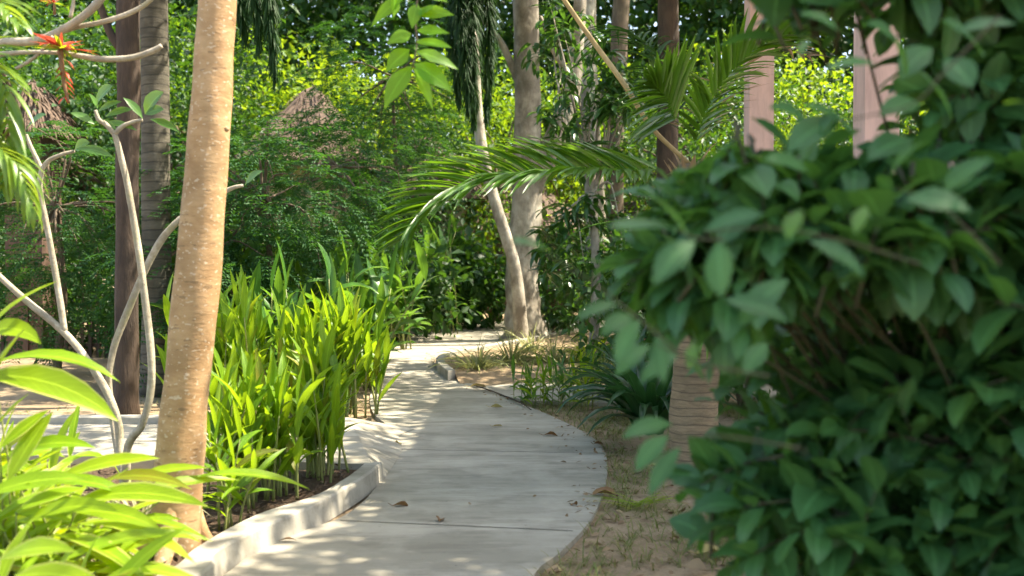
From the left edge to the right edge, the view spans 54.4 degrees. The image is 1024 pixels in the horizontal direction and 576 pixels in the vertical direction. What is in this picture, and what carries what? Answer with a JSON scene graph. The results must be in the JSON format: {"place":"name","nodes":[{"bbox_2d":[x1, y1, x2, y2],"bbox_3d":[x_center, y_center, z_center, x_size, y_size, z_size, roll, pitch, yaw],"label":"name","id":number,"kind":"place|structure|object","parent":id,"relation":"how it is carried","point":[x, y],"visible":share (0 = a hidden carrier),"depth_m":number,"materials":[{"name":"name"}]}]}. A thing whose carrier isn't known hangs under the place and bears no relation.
{"place":"outdoors","nodes":[
{"label":"outdoors","id":0,"kind":"place"},
{"bbox_2d":[0,379,383,417],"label":"grass","id":1,"kind":"structure","parent":0,"point":[100,395],"depth_m":10.52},
{"bbox_2d":[0,417,414,477],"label":"side path","id":2,"kind":"structure","parent":0,"point":[365,441],"depth_m":7.83,"materials":[{"name":"concrete"}]},
{"bbox_2d":[0,272,775,575],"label":"ground","id":3,"kind":"structure","parent":0,"point":[12,394],"depth_m":6.47,"materials":[{"name":"soil"}]},
{"bbox_2d":[0,79,89,357],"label":"thatched hut","id":4,"kind":"object","parent":3,"relation":"on","point":[43,104],"visible":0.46,"depth_m":16.12,"materials":[{"name":"brown wicker"}]},
{"bbox_2d":[18,239,28,357],"bbox_3d":[-7.905,0.177,16.102,0.144,1.930,0.035,0,1,0],"label":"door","id":5,"kind":"structure","parent":4,"relation":"in","point":[25,346],"depth_m":16.09,"materials":[{"name":"brown wood"}]},
{"bbox_2d":[0,0,114,263],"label":"tree","id":6,"kind":"object","parent":3,"relation":"on","point":[43,22],"visible":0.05,"depth_m":22.27,"materials":[{"name":"green plant"}]},
{"bbox_2d":[0,240,114,353],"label":"shrub","id":7,"kind":"object","parent":3,"relation":"on","point":[71,294],"visible":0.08,"depth_m":16.66,"materials":[{"name":"green plant"}]},
{"bbox_2d":[0,321,139,357],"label":"shrub","id":8,"kind":"object","parent":3,"relation":"on","point":[91,345],"visible":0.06,"depth_m":16.23,"materials":[{"name":"green plant"}]},
{"bbox_2d":[0,415,158,423],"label":"kerb","id":9,"kind":"structure","parent":3,"relation":"on","point":[96,419],"depth_m":8.64,"materials":[{"name":"concrete"}]},
{"bbox_2d":[0,116,183,368],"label":"feathery shrub","id":10,"kind":"object","parent":3,"relation":"on","point":[56,208],"visible":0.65,"depth_m":13.20,"materials":[{"name":"green plant"}]},
{"bbox_2d":[0,0,192,286],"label":"tree","id":11,"kind":"object","parent":3,"relation":"on","point":[84,66],"visible":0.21,"depth_m":17.73,"materials":[{"name":"green plant"}]},
{"bbox_2d":[0,0,194,308],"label":"tree","id":12,"kind":"object","parent":3,"relation":"on","point":[59,14],"visible":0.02,"depth_m":29.41,"materials":[{"name":"green plant"}]},
{"bbox_2d":[98,0,140,414],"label":"tree","id":13,"kind":"object","parent":3,"relation":"on","point":[125,39],"visible":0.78,"depth_m":9.91,"materials":[{"name":"brown plant"}]},
{"bbox_2d":[69,225,236,356],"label":"shrub","id":14,"kind":"object","parent":3,"relation":"on","point":[82,320],"visible":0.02,"depth_m":15.49,"materials":[{"name":"green plant"}]},
{"bbox_2d":[0,0,310,273],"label":"tree","id":15,"kind":"object","parent":3,"relation":"on","point":[174,156],"visible":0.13,"depth_m":18.48,"materials":[{"name":"green plant"}]},
{"bbox_2d":[45,0,285,397],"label":"palm","id":16,"kind":"object","parent":3,"relation":"on","point":[155,143],"visible":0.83,"depth_m":11.45,"materials":[{"name":"grey plant"}]},
{"bbox_2d":[60,38,299,260],"bbox_3d":[-7.227,-2.145,21.928,4.645,6.348,5.783,0,1,18],"label":"tree","id":17,"kind":"object","parent":3,"relation":"on","point":[259,113],"visible":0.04,"depth_m":21.84,"materials":[{"name":"green plant"}]},
{"bbox_2d":[23,464,355,575],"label":"bed soil","id":18,"kind":"structure","parent":3,"relation":"on","point":[264,506],"depth_m":6.20,"materials":[{"name":"brown soil"}]},
{"bbox_2d":[0,0,49,232],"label":"areca palm","id":19,"kind":"object","parent":18,"relation":"on","point":[13,159],"visible":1,"depth_m":4.30,"materials":[{"name":"green plant"}]},
{"bbox_2d":[0,406,118,491],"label":"leafy plant","id":20,"kind":"object","parent":18,"relation":"on","point":[73,428],"visible":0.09,"depth_m":5.33,"materials":[{"name":"green plant"}]},
{"bbox_2d":[0,0,162,69],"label":"bare plumeria","id":21,"kind":"object","parent":18,"relation":"on","point":[74,23],"visible":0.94,"depth_m":5.38,"materials":[{"name":"grey plant"}]},
{"bbox_2d":[26,32,97,102],"bbox_3d":[-2.387,-1.147,5.184,0.331,0.388,0.343,0,1,18],"label":"bromeliad","id":22,"kind":"object","parent":21,"relation":"attached to","point":[60,46],"visible":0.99,"depth_m":5.19,"materials":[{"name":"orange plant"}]},
{"bbox_2d":[0,281,180,575],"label":"leafy plant","id":23,"kind":"object","parent":18,"relation":"on","point":[58,384],"visible":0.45,"depth_m":4.02,"materials":[{"name":"green plant"}]},
{"bbox_2d":[0,519,185,575],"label":"leafy plant","id":24,"kind":"object","parent":18,"relation":"on","point":[17,548],"visible":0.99,"depth_m":3.20,"materials":[{"name":"green plant"}]},
{"bbox_2d":[0,84,261,482],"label":"plumeria","id":25,"kind":"object","parent":18,"relation":"on","point":[152,98],"visible":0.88,"depth_m":6.36,"materials":[{"name":"grey plant"}]},
{"bbox_2d":[83,481,211,526],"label":"spider plant","id":26,"kind":"object","parent":18,"relation":"on","point":[125,502],"visible":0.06,"depth_m":5.26,"materials":[{"name":"green plant"}]},
{"bbox_2d":[0,434,310,575],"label":"leafy plant","id":27,"kind":"object","parent":18,"relation":"on","point":[135,526],"visible":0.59,"depth_m":4.03,"materials":[{"name":"green plant"}]},
{"bbox_2d":[130,0,236,564],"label":"tree","id":28,"kind":"object","parent":18,"relation":"on","point":[182,418],"visible":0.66,"depth_m":4.91,"materials":[{"name":"beige plant"}]},
{"bbox_2d":[202,397,286,530],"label":"ginger plant","id":29,"kind":"object","parent":18,"relation":"on","point":[229,488],"visible":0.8,"depth_m":5.53,"materials":[{"name":"green plant"}]},
{"bbox_2d":[205,339,326,512],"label":"ginger plant","id":30,"kind":"object","parent":18,"relation":"on","point":[271,420],"visible":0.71,"depth_m":6.09,"materials":[{"name":"green plant"}]},
{"bbox_2d":[265,313,361,483],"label":"ginger plant","id":31,"kind":"object","parent":18,"relation":"on","point":[327,427],"visible":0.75,"depth_m":6.57,"materials":[{"name":"green plant"}]},
{"bbox_2d":[67,194,312,396],"bbox_3d":[-3.748,0.081,12.044,2.741,2.479,2.485,0,1,0],"label":"feathery shrub","id":32,"kind":"object","parent":3,"relation":"on","point":[265,276],"visible":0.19,"depth_m":11.55,"materials":[{"name":"green plant"}]},
{"bbox_2d":[139,215,246,334],"bbox_3d":[-3.753,0.127,12.665,1.820,2.202,1.624,0,1,0],"label":"heliconia","id":33,"kind":"object","parent":3,"relation":"on","point":[235,227],"visible":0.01,"depth_m":12.64,"materials":[{"name":"green plant"}]},
{"bbox_2d":[75,1,332,236],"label":"tree","id":34,"kind":"object","parent":3,"relation":"on","point":[234,60],"visible":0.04,"depth_m":28.16,"materials":[{"name":"green plant"}]},
{"bbox_2d":[144,265,304,415],"bbox_3d":[-2.619,0.530,9.607,1.449,1.543,1.664,0,1,0],"label":"ginger plant","id":35,"kind":"object","parent":3,"relation":"on","point":[243,324],"visible":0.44,"depth_m":9.40,"materials":[{"name":"green plant"}]},
{"bbox_2d":[138,240,312,386],"bbox_3d":[-3.104,0.358,10.903,2.045,1.826,1.557,0,1,-18],"label":"heliconia","id":36,"kind":"object","parent":3,"relation":"on","point":[281,293],"visible":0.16,"depth_m":10.84,"materials":[{"name":"green plant"}]},
{"bbox_2d":[171,24,367,240],"bbox_3d":[-9.155,-4.333,35.605,8.022,10.068,9.756,-1,2,-28],"label":"tree","id":37,"kind":"object","parent":3,"relation":"on","point":[295,41],"visible":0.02,"depth_m":34.43,"materials":[{"name":"green plant"}]},
{"bbox_2d":[139,116,404,338],"bbox_3d":[-3.112,-0.460,12.460,3.529,3.391,3.069,0,1,0],"label":"feathery shrub","id":38,"kind":"object","parent":3,"relation":"on","point":[261,194],"visible":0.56,"depth_m":12.10,"materials":[{"name":"green plant"}]},
{"bbox_2d":[174,462,383,575],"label":"kerb","id":39,"kind":"structure","parent":3,"relation":"on","point":[225,551],"depth_m":5.42,"materials":[{"name":"concrete"}]},
{"bbox_2d":[225,231,388,364],"bbox_3d":[-2.893,0.235,12.674,2.436,1.989,1.567,0,1,12],"label":"heliconia","id":40,"kind":"object","parent":3,"relation":"on","point":[296,264],"visible":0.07,"depth_m":12.53,"materials":[{"name":"green plant"}]},
{"bbox_2d":[234,86,381,247],"bbox_3d":[-5.373,-2.274,26.912,4.144,6.350,4.639,0,1,0],"label":"thatched hut","id":41,"kind":"object","parent":3,"relation":"on","point":[295,105],"visible":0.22,"depth_m":25.58,"materials":[{"name":"plant"}]},
{"bbox_2d":[270,281,401,418],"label":"ginger plant","id":42,"kind":"object","parent":3,"relation":"on","point":[345,317],"visible":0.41,"depth_m":9.84,"materials":[{"name":"green plant"}]},
{"bbox_2d":[228,94,452,287],"bbox_3d":[-2.783,-0.952,16.054,3.876,4.199,3.307,0,1,0],"label":"feathery shrub","id":43,"kind":"object","parent":3,"relation":"on","point":[311,180],"visible":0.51,"depth_m":15.92,"materials":[{"name":"green plant"}]},
{"bbox_2d":[224,206,456,343],"bbox_3d":[-3.416,-0.047,17.995,3.861,3.103,5.162,1,2,35],"label":"shrub","id":44,"kind":"object","parent":3,"relation":"on","point":[441,272],"visible":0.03,"depth_m":18.46,"materials":[{"name":"green plant"}]},
{"bbox_2d":[268,220,438,391],"bbox_3d":[-2.053,0.216,11.830,1.805,2.067,1.848,1,2,33],"label":"heliconia","id":45,"kind":"object","parent":3,"relation":"on","point":[374,287],"visible":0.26,"depth_m":11.83,"materials":[{"name":"green plant"}]},
{"bbox_2d":[233,38,485,238],"bbox_3d":[-4.825,-3.347,29.439,8.130,8.390,6.685,0,1,0],"label":"tree","id":46,"kind":"object","parent":3,"relation":"on","point":[299,89],"visible":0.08,"depth_m":28.96,"materials":[{"name":"green plant"}]},
{"bbox_2d":[350,217,431,349],"bbox_3d":[-2.288,-0.091,17.568,1.800,2.400,1.666,0,1,0],"label":"heliconia","id":47,"kind":"object","parent":3,"relation":"on","point":[397,289],"visible":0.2,"depth_m":17.40,"materials":[{"name":"green plant"}]},
{"bbox_2d":[287,0,495,236],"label":"tree","id":48,"kind":"object","parent":3,"relation":"on","point":[341,55],"visible":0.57,"depth_m":19.78,"materials":[{"name":"green plant"}]},
{"bbox_2d":[316,236,483,342],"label":"shrub","id":49,"kind":"object","parent":3,"relation":"on","point":[433,289],"visible":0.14,"depth_m":19.79,"materials":[{"name":"green plant"}]},
{"bbox_2d":[314,96,489,258],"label":"tree","id":50,"kind":"object","parent":3,"relation":"on","point":[432,220],"visible":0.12,"depth_m":24.25,"materials":[{"name":"green plant"}]},
{"bbox_2d":[371,0,457,109],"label":"shade tree","id":51,"kind":"object","parent":3,"relation":"on","point":[426,74],"visible":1,"depth_m":4.09,"materials":[{"name":"green plant"}]},
{"bbox_2d":[365,136,486,322],"bbox_3d":[-2.277,-1.629,26.942,3.770,5.059,4.114,0,1,0],"label":"shrub","id":52,"kind":"object","parent":3,"relation":"on","point":[468,195],"visible":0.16,"depth_m":25.72,"materials":[{"name":"green plant"}]},
{"bbox_2d":[407,208,472,334],"bbox_3d":[-1.765,-0.386,21.524,1.880,2.801,1.828,0,1,0],"label":"heliconia","id":53,"kind":"object","parent":3,"relation":"on","point":[440,240],"visible":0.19,"depth_m":21.57,"materials":[{"name":"green plant"}]},
{"bbox_2d":[356,49,552,250],"bbox_3d":[-2.135,-3.435,33.102,6.685,8.390,8.130,-1,2,-30],"label":"tree","id":54,"kind":"object","parent":3,"relation":"on","point":[499,113],"visible":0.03,"depth_m":31.89,"materials":[{"name":"green plant"}]},
{"bbox_2d":[401,191,509,308],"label":"shrub","id":55,"kind":"object","parent":3,"relation":"on","point":[472,210],"visible":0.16,"depth_m":24.22,"materials":[{"name":"green plant"}]},
{"bbox_2d":[410,213,505,329],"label":"shrub","id":56,"kind":"object","parent":3,"relation":"on","point":[463,289],"visible":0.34,"depth_m":22.99,"materials":[{"name":"green plant"}]},
{"bbox_2d":[0,0,927,295],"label":"woods","id":57,"kind":"object","parent":3,"relation":"on","point":[708,16],"visible":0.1,"depth_m":39.23,"materials":[{"name":"green plant"}]},
{"bbox_2d":[376,27,601,320],"bbox_3d":[-0.563,-3.163,26.657,6.401,8.157,5.830,0,1,0],"label":"tree","id":58,"kind":"object","parent":3,"relation":"on","point":[497,246],"visible":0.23,"depth_m":26.56,"materials":[{"name":"green plant"}]},
{"bbox_2d":[441,0,556,338],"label":"foxtail palm","id":59,"kind":"object","parent":3,"relation":"on","point":[469,76],"visible":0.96,"depth_m":18.01,"materials":[{"name":"grey plant"}]},
{"bbox_2d":[465,210,539,312],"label":"shrub","id":60,"kind":"object","parent":3,"relation":"on","point":[484,214],"visible":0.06,"depth_m":26.96,"materials":[{"name":"green plant"}]},
{"bbox_2d":[436,326,601,379],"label":"kerb","id":61,"kind":"structure","parent":3,"relation":"on","point":[447,371],"depth_m":15.95,"materials":[{"name":"concrete"}]},
{"bbox_2d":[510,353,541,401],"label":"young plant","id":62,"kind":"object","parent":3,"relation":"on","point":[526,395],"visible":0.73,"depth_m":10.93,"materials":[{"name":"green plant"}]},
{"bbox_2d":[468,169,585,312],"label":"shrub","id":63,"kind":"object","parent":3,"relation":"on","point":[551,198],"visible":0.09,"depth_m":31.23,"materials":[{"name":"green plant"}]},
{"bbox_2d":[449,217,609,328],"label":"shrub","id":64,"kind":"object","parent":3,"relation":"on","point":[489,268],"visible":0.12,"depth_m":22.47,"materials":[{"name":"green plant"}]},
{"bbox_2d":[482,0,586,340],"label":"tree","id":65,"kind":"object","parent":3,"relation":"on","point":[526,204],"visible":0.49,"depth_m":19.38,"materials":[{"name":"grey plant"}]},
{"bbox_2d":[514,350,559,407],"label":"young plant","id":66,"kind":"object","parent":3,"relation":"on","point":[542,381],"visible":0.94,"depth_m":10.66,"materials":[{"name":"green plant"}]},
{"bbox_2d":[445,330,647,385],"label":"bed soil","id":67,"kind":"structure","parent":3,"relation":"on","point":[495,376],"depth_m":13.65,"materials":[{"name":"brown soil"}]},
{"bbox_2d":[428,329,513,374],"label":"spider plant","id":68,"kind":"object","parent":67,"relation":"on","point":[476,364],"visible":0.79,"depth_m":13.70,"materials":[{"name":"green plant"}]},
{"bbox_2d":[466,324,554,366],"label":"spider plant","id":69,"kind":"object","parent":67,"relation":"on","point":[517,355],"visible":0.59,"depth_m":14.32,"materials":[{"name":"green plant"}]},
{"bbox_2d":[495,323,566,352],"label":"spider plant","id":70,"kind":"object","parent":67,"relation":"on","point":[529,344],"visible":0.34,"depth_m":16.36,"materials":[{"name":"green plant"}]},
{"bbox_2d":[502,328,577,364],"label":"spider plant","id":71,"kind":"object","parent":67,"relation":"on","point":[558,356],"visible":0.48,"depth_m":14.56,"materials":[{"name":"green plant"}]},
{"bbox_2d":[538,270,590,333],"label":"shrub","id":72,"kind":"object","parent":67,"relation":"on","point":[552,317],"visible":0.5,"depth_m":20.29,"materials":[{"name":"plant"}]},
{"bbox_2d":[554,330,615,362],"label":"spider plant","id":73,"kind":"object","parent":67,"relation":"on","point":[577,349],"visible":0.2,"depth_m":14.76,"materials":[{"name":"green plant"}]},
{"bbox_2d":[465,54,650,229],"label":"tree","id":74,"kind":"object","parent":3,"relation":"on","point":[562,194],"visible":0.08,"depth_m":33.03,"materials":[{"name":"green plant"}]},
{"bbox_2d":[531,354,589,385],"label":"spider plant","id":75,"kind":"object","parent":3,"relation":"on","point":[571,374],"visible":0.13,"depth_m":12.57,"materials":[{"name":"green plant"}]},
{"bbox_2d":[540,347,584,408],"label":"young plant","id":76,"kind":"object","parent":3,"relation":"on","point":[560,379],"visible":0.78,"depth_m":10.63,"materials":[{"name":"green plant"}]},
{"bbox_2d":[538,212,625,318],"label":"shrub","id":77,"kind":"object","parent":3,"relation":"on","point":[583,237],"visible":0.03,"depth_m":27.29,"materials":[{"name":"green plant"}]},
{"bbox_2d":[557,348,609,409],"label":"young plant","id":78,"kind":"object","parent":3,"relation":"on","point":[585,380],"visible":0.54,"depth_m":10.46,"materials":[{"name":"green plant"}]},
{"bbox_2d":[547,205,629,344],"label":"shrub","id":79,"kind":"object","parent":3,"relation":"on","point":[606,243],"depth_m":19.09,"materials":[{"name":"green plant"}]},
{"bbox_2d":[425,353,754,575],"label":"leaf litter","id":80,"kind":"object","parent":3,"relation":"on","point":[555,567],"visible":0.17,"depth_m":6.46,"materials":[{"name":"brown plant"}]},
{"bbox_2d":[576,337,605,385],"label":"young plant","id":81,"kind":"object","parent":3,"relation":"on","point":[588,353],"visible":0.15,"depth_m":11.52,"materials":[{"name":"green plant"}]},
{"bbox_2d":[578,0,606,325],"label":"tree","id":82,"kind":"object","parent":3,"relation":"on","point":[591,7],"visible":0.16,"depth_m":22.82,"materials":[{"name":"grey plant"}]},
{"bbox_2d":[517,0,688,356],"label":"mango tree","id":83,"kind":"object","parent":3,"relation":"on","point":[610,84],"visible":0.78,"depth_m":14.96,"materials":[{"name":"green plant"}]},
{"bbox_2d":[373,0,845,466],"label":"palm","id":84,"kind":"object","parent":3,"relation":"on","point":[665,83],"visible":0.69,"depth_m":6.93,"materials":[{"name":"green plant"}]},
{"bbox_2d":[571,239,654,365],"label":"shrub","id":85,"kind":"object","parent":3,"relation":"on","point":[596,316],"visible":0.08,"depth_m":13.35,"materials":[{"name":"green plant"}]},
{"bbox_2d":[561,326,671,415],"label":"strap plant","id":86,"kind":"object","parent":3,"relation":"on","point":[610,366],"visible":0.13,"depth_m":9.93,"materials":[{"name":"green plant"}]},
{"bbox_2d":[606,0,629,247],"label":"tree","id":87,"kind":"object","parent":3,"relation":"on","point":[620,13],"visible":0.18,"depth_m":23.82,"materials":[{"name":"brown plant"}]},
{"bbox_2d":[576,490,682,508],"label":"grass tuft","id":88,"kind":"object","parent":3,"relation":"on","point":[642,501],"visible":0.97,"depth_m":6.19,"materials":[{"name":"green plant"}]},
{"bbox_2d":[543,38,722,246],"bbox_3d":[2.938,-2.741,26.042,5.247,7.341,5.761,0,1,6],"label":"tree","id":89,"kind":"object","parent":3,"relation":"on","point":[632,206],"visible":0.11,"depth_m":25.79,"materials":[{"name":"green plant"}]},
{"bbox_2d":[555,341,739,434],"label":"strap plant","id":90,"kind":"object","parent":3,"relation":"on","point":[634,399],"visible":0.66,"depth_m":8.07,"materials":[{"name":"green plant"}]},
{"bbox_2d":[552,43,777,217],"bbox_3d":[5.810,-3.932,36.353,8.943,9.229,7.353,0,1,2],"label":"tree","id":91,"kind":"object","parent":3,"relation":"on","point":[697,73],"visible":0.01,"depth_m":34.98,"materials":[{"name":"green plant"}]},
{"bbox_2d":[657,0,679,335],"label":"tree","id":92,"kind":"object","parent":3,"relation":"on","point":[668,17],"visible":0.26,"depth_m":14.86,"materials":[{"name":"brown plant"}]},
{"bbox_2d":[556,205,787,357],"bbox_3d":[2.678,0.148,15.882,4.497,3.052,3.416,1,2,45],"label":"shrub","id":93,"kind":"object","parent":3,"relation":"on","point":[588,299],"visible":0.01,"depth_m":16.23,"materials":[{"name":"green plant"}]},
{"bbox_2d":[552,231,820,415],"bbox_3d":[2.474,0.314,10.453,4.368,2.626,3.267,0,1,20],"label":"shrub","id":94,"kind":"object","parent":3,"relation":"on","point":[649,339],"visible":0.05,"depth_m":10.72,"materials":[{"name":"green plant"}]},
{"bbox_2d":[683,558,713,570],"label":"fallen leaf","id":95,"kind":"object","parent":3,"relation":"on","point":[696,564],"visible":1,"depth_m":4.88,"materials":[{"name":"beige plant"}]},
{"bbox_2d":[577,35,838,217],"bbox_3d":[4.056,-2.121,20.913,5.783,6.348,4.645,-1,2,-29],"label":"tree","id":96,"kind":"object","parent":3,"relation":"on","point":[688,150],"visible":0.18,"depth_m":20.50,"materials":[{"name":"green plant"}]},
{"bbox_2d":[646,24,851,182],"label":"tree","id":97,"kind":"object","parent":3,"relation":"on","point":[790,89],"visible":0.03,"depth_m":26.31,"materials":[{"name":"green plant"}]},
{"bbox_2d":[512,0,1023,575],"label":"shrub","id":98,"kind":"object","parent":3,"relation":"on","point":[888,440],"visible":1,"depth_m":2.36,"materials":[{"name":"green plant"}]},
{"bbox_2d":[709,47,911,153],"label":"tree","id":99,"kind":"object","parent":3,"relation":"on","point":[799,91],"visible":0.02,"depth_m":22.78,"materials":[{"name":"green plant"}]},
{"bbox_2d":[732,0,953,405],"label":"pavilion","id":100,"kind":"structure","parent":3,"relation":"on","point":[761,102],"depth_m":8.55,"materials":[{"name":"pink paint"}]},
{"bbox_2d":[788,38,925,153],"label":"tree","id":101,"kind":"object","parent":3,"relation":"on","point":[912,126],"visible":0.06,"depth_m":17.97,"materials":[{"name":"green plant"}]},
{"bbox_2d":[223,319,606,575],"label":"path","id":102,"kind":"structure","parent":0,"point":[496,480],"depth_m":6.51,"materials":[{"name":"concrete"}]},
{"bbox_2d":[344,520,572,530],"bbox_3d":[-0.332,1.359,5.702,1.365,0.001,0.012,0,1,10],"label":"path joint","id":103,"kind":"object","parent":102,"relation":"on","point":[457,525],"visible":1,"depth_m":5.70,"materials":[{"name":"grey concrete"}]},
{"bbox_2d":[472,384,531,409],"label":"twig","id":104,"kind":"object","parent":102,"relation":"on","point":[503,396],"visible":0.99,"depth_m":11.14,"materials":[{"name":"brown plant"}]},
{"bbox_2d":[586,486,617,495],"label":"fallen leaf","id":105,"kind":"object","parent":102,"relation":"on","point":[604,489],"visible":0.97,"depth_m":6.47,"materials":[{"name":"brown plant"}]},
{"bbox_2d":[3,0,903,266],"label":"sky","id":106,"kind":"structure","parent":0,"point":[655,23],"materials":[{"name":"white"}]},
{"bbox_2d":[480,383,616,406],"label":"side path","id":107,"kind":"structure","parent":0,"point":[505,389],"depth_m":11.49,"materials":[{"name":"concrete"}]},
{"bbox_2d":[515,395,757,575],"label":"grass","id":108,"kind":"structure","parent":0,"point":[653,507],"depth_m":6.00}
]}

